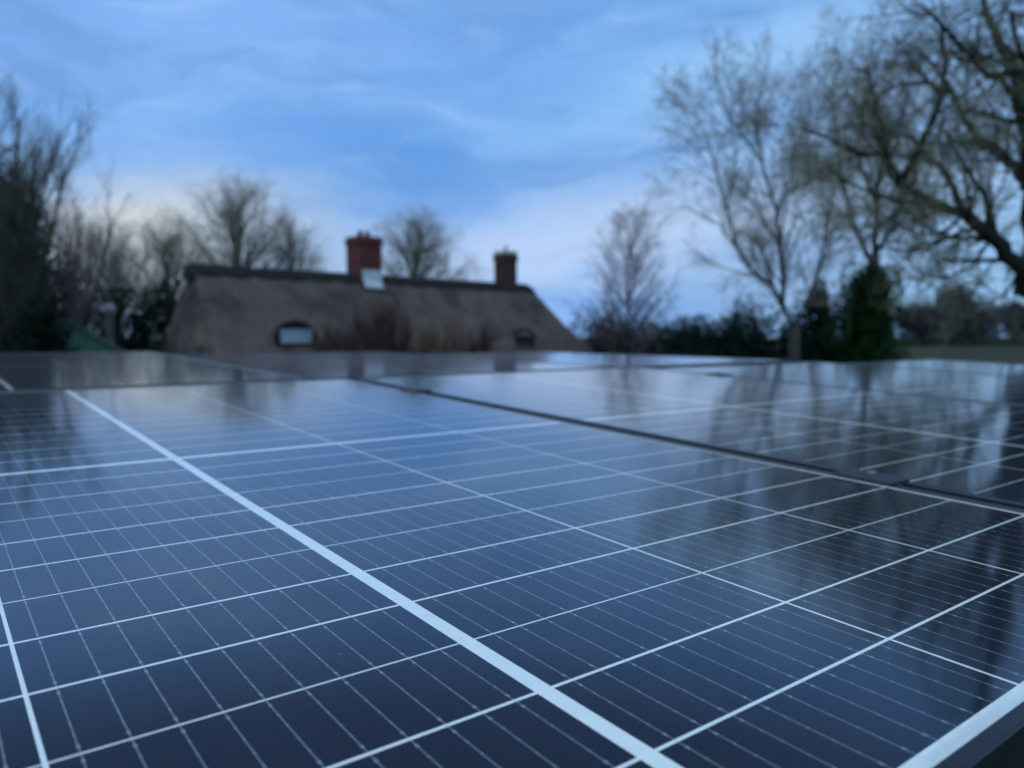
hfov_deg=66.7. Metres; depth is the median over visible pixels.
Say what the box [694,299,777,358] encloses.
hedge bush
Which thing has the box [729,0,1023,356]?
oak tree
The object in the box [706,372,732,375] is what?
panel clamp
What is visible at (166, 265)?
bare tree
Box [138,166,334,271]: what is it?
bare tree
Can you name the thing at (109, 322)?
garden post
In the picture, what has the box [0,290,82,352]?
evergreen shrub
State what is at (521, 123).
sky
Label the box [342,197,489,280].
bare tree
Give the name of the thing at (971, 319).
distant tree
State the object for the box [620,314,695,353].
hedge bush
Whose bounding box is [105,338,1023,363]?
ground
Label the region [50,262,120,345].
evergreen shrub
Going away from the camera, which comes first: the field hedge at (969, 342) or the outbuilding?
the outbuilding
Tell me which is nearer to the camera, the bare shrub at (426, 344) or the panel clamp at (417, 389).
the panel clamp at (417, 389)
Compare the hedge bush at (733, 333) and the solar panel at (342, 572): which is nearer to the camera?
the solar panel at (342, 572)
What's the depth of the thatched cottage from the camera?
29.77 m
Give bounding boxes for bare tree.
[0,70,107,352]
[9,157,141,337]
[53,204,183,348]
[77,199,253,332]
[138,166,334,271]
[226,205,336,271]
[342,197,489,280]
[561,199,691,353]
[617,18,885,361]
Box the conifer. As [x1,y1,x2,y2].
[800,277,838,362]
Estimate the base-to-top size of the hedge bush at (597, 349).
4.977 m
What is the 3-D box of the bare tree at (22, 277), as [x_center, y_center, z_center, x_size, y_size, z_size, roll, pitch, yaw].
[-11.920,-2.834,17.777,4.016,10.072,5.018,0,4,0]
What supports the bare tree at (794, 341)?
on the ground
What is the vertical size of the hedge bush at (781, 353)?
5.028 m
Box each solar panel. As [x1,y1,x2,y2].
[0,351,310,391]
[0,378,1023,767]
[175,351,615,379]
[354,367,1023,508]
[427,351,798,367]
[654,361,1023,404]
[845,359,1023,375]
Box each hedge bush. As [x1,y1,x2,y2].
[568,305,639,353]
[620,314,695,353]
[651,313,738,354]
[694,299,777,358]
[737,303,821,361]
[777,274,858,362]
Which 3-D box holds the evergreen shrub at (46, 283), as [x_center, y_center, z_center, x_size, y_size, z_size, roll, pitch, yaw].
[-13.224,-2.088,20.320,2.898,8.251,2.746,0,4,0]
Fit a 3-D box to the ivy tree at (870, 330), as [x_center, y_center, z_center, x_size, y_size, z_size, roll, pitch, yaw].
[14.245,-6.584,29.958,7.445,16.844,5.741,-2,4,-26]
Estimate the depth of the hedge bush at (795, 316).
31.43 m
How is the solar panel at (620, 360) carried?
on the rail
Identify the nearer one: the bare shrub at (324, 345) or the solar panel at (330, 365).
the solar panel at (330, 365)
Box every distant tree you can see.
[892,300,953,345]
[915,281,991,344]
[946,298,1011,344]
[991,300,1023,343]
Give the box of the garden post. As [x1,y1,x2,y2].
[102,304,115,344]
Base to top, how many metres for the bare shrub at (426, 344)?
4.306 m
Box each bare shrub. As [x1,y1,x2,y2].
[301,312,387,351]
[317,293,398,351]
[340,287,423,353]
[391,309,473,353]
[422,316,500,352]
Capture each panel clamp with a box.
[399,387,431,392]
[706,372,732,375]
[833,468,909,485]
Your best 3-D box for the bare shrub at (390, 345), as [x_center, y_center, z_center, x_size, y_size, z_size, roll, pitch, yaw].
[-4.317,-0.814,26.469,3.112,4.947,2.962,-3,5,-41]
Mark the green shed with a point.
(88, 340)
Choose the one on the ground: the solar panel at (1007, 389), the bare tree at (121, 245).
the bare tree at (121, 245)
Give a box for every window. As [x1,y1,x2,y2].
[280,329,311,342]
[514,336,534,346]
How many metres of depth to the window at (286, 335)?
26.80 m
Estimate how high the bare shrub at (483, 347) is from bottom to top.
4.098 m
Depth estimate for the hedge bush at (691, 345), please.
32.73 m
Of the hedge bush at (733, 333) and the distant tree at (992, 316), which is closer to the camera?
the hedge bush at (733, 333)
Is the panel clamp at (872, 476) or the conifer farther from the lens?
the conifer
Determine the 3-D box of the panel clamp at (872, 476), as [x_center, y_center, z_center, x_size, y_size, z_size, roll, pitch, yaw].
[0.438,0.125,0.950,0.046,0.039,0.072,-3,7,-37]
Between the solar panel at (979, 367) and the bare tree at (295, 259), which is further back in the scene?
the bare tree at (295, 259)
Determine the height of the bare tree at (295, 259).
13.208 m
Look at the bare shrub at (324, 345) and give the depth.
25.18 m
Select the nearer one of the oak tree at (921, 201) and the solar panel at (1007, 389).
the solar panel at (1007, 389)
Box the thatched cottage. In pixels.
[159,231,592,354]
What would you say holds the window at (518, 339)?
in the thatched cottage
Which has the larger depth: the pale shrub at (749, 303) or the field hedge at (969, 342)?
the field hedge at (969, 342)
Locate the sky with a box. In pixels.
[0,0,1023,337]
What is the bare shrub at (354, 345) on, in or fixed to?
on the ground
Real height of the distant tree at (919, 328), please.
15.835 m
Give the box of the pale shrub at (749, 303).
[721,285,768,354]
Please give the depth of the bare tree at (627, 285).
35.54 m
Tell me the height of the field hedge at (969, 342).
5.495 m
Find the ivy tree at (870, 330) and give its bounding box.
[795,0,983,362]
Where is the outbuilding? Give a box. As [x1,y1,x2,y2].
[635,353,740,357]
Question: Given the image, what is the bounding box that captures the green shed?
[32,318,122,351]
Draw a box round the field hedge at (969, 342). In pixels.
[837,334,1023,345]
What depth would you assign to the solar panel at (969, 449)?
1.50 m
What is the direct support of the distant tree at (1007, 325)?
on the ground
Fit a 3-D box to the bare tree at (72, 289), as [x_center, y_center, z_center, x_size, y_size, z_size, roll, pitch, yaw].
[-12.898,-2.144,21.498,4.083,8.218,4.604,-3,5,-39]
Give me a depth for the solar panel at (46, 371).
2.21 m
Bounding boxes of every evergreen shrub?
[0,144,70,343]
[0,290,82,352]
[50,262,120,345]
[99,276,177,352]
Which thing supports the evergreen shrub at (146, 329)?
on the ground

